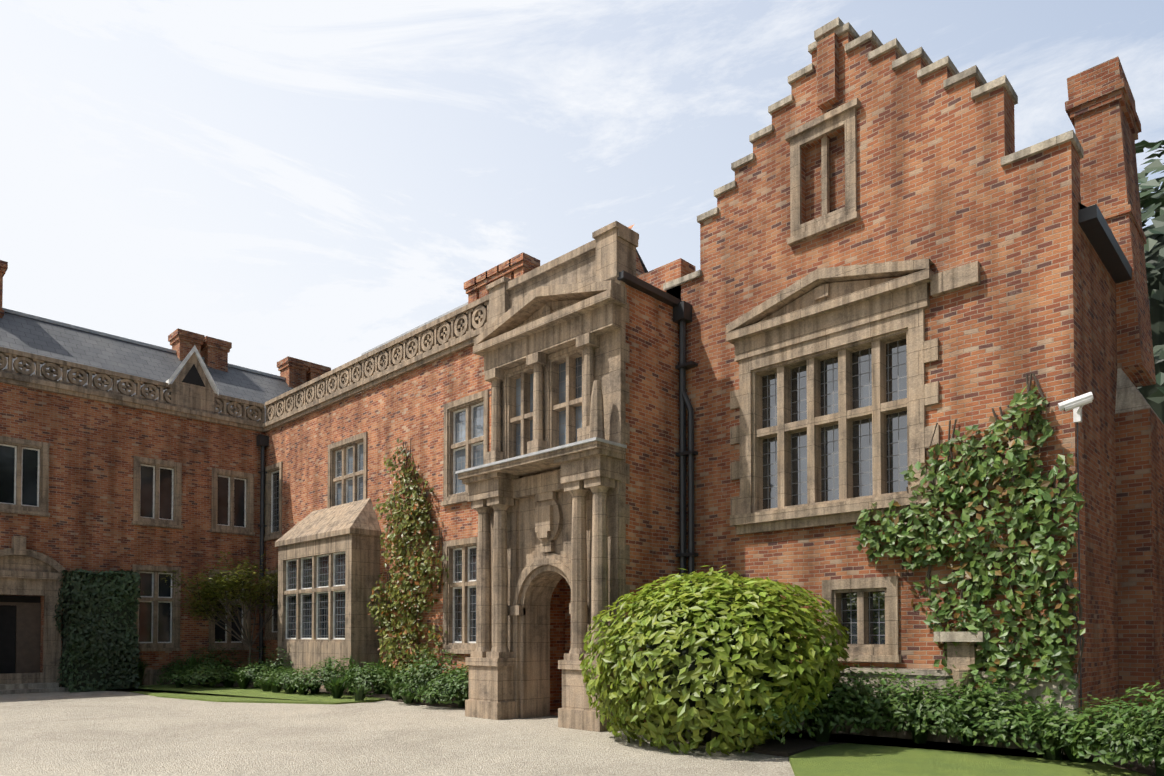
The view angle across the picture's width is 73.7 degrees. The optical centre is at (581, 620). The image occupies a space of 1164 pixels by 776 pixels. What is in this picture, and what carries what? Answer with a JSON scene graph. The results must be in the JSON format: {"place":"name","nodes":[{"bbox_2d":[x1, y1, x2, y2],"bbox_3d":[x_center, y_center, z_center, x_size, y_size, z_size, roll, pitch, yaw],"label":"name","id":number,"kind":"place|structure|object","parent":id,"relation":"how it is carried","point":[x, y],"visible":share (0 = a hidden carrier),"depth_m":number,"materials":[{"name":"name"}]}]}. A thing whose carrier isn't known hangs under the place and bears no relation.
{"place":"outdoors","nodes":[
{"label":"outdoors","id":0,"kind":"place"},
{"bbox_2d":[174,680,464,707],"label":"bed soil","id":1,"kind":"structure","parent":0,"point":[452,705],"depth_m":16.70,"materials":[{"name":"brown soil"}]},
{"bbox_2d":[135,640,468,706],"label":"bed plants","id":2,"kind":"object","parent":1,"relation":"on","point":[386,680],"visible":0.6,"depth_m":16.60,"materials":[{"name":"green plant"}]},
{"bbox_2d":[157,662,467,704],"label":"bed plants","id":3,"kind":"object","parent":1,"relation":"on","point":[275,682],"visible":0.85,"depth_m":17.78,"materials":[{"name":"green plant"}]},
{"bbox_2d":[0,690,1153,775],"bbox_3d":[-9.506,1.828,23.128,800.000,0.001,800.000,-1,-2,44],"label":"gravel ground","id":4,"kind":"structure","parent":0,"point":[109,733],"depth_m":9.64,"materials":[{"name":"beige gravel"}]},
{"bbox_2d":[53,569,143,692],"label":"yew hedge","id":5,"kind":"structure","parent":4,"relation":"on","point":[100,650],"depth_m":19.05,"materials":[{"name":"green plant"}]},
{"bbox_2d":[0,260,351,693],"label":"building wing","id":6,"kind":"structure","parent":4,"relation":"on","point":[146,460],"depth_m":20.96,"materials":[{"name":"brick"}]},
{"bbox_2d":[106,684,385,703],"bbox_3d":[-8.136,1.738,18.480,9.178,0.085,4.730,-1,-2,44],"label":"lawn corner","id":7,"kind":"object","parent":4,"relation":"on","point":[222,694],"visible":0.37,"depth_m":17.17,"materials":[{"name":"green plant"}]},
{"bbox_2d":[161,550,277,684],"bbox_3d":[-9.473,-0.039,21.455,2.363,3.666,3.657,-1,-1,24],"label":"corner tree","id":8,"kind":"object","parent":7,"relation":"on","point":[210,593],"visible":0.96,"depth_m":20.88,"materials":[{"name":"green plant"}]},
{"bbox_2d":[263,225,695,691],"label":"building wing","id":9,"kind":"structure","parent":4,"relation":"on","point":[328,478],"depth_m":18.61,"materials":[{"name":"brick"}]},
{"bbox_2d":[367,438,448,683],"bbox_3d":[-4.049,-1.263,17.449,2.880,5.950,0.729,-1,-2,44],"label":"vine","id":10,"kind":"object","parent":9,"relation":"attached to","point":[394,590],"visible":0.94,"depth_m":17.35,"materials":[{"name":"green plant"}]},
{"bbox_2d":[455,221,697,731],"bbox_3d":[-0.041,-2.150,12.743,3.440,7.520,2.460,-1,-2,44],"label":"entrance porch","id":11,"kind":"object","parent":4,"relation":"on","point":[576,483],"depth_m":12.19,"materials":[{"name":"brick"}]},
{"bbox_2d":[663,17,1163,752],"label":"stepped gable building","id":12,"kind":"structure","parent":4,"relation":"on","point":[903,251],"depth_m":10.24,"materials":[{"name":"brick"}]},
{"bbox_2d":[853,373,1085,723],"bbox_3d":[4.499,-0.645,9.336,2.654,4.380,0.462,-1,-2,44],"label":"vine on gable","id":13,"kind":"object","parent":12,"relation":"attached to","point":[1035,574],"visible":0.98,"depth_m":8.99,"materials":[{"name":"green plant"}]},
{"bbox_2d":[1058,392,1093,712],"bbox_3d":[5.434,-0.475,8.518,0.332,3.995,0.263,-1,-1,28],"label":"cctv camera","id":14,"kind":"object","parent":12,"relation":"attached to","point":[1076,404],"visible":0.96,"depth_m":8.56,"materials":[{"name":"plastic"}]},
{"bbox_2d":[1080,140,1163,423],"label":"trees","id":15,"kind":"object","parent":4,"relation":"on","point":[1151,204],"visible":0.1,"depth_m":22.13,"materials":[{"name":"green plant"}]},
{"bbox_2d":[0,0,1163,388],"label":"sky","id":16,"kind":"structure","parent":0,"point":[321,182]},
{"bbox_2d":[625,722,1156,775],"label":"bed soil","id":17,"kind":"structure","parent":0,"point":[795,743],"depth_m":9.23,"materials":[{"name":"brown soil"}]},
{"bbox_2d":[579,565,849,755],"bbox_3d":[1.603,0.456,9.913,3.575,2.291,3.122,-1,-2,44],"label":"laurel shrub","id":18,"kind":"object","parent":17,"relation":"on","point":[718,655],"visible":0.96,"depth_m":8.85,"materials":[{"name":"green plant"}]},
{"bbox_2d":[739,659,1163,775],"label":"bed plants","id":19,"kind":"object","parent":17,"relation":"on","point":[1077,738],"visible":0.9,"depth_m":8.49,"materials":[{"name":"green plant"}]},
{"bbox_2d":[789,743,1149,775],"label":"lawn","id":20,"kind":"structure","parent":0,"point":[849,759],"depth_m":7.90,"materials":[{"name":"green plant"}]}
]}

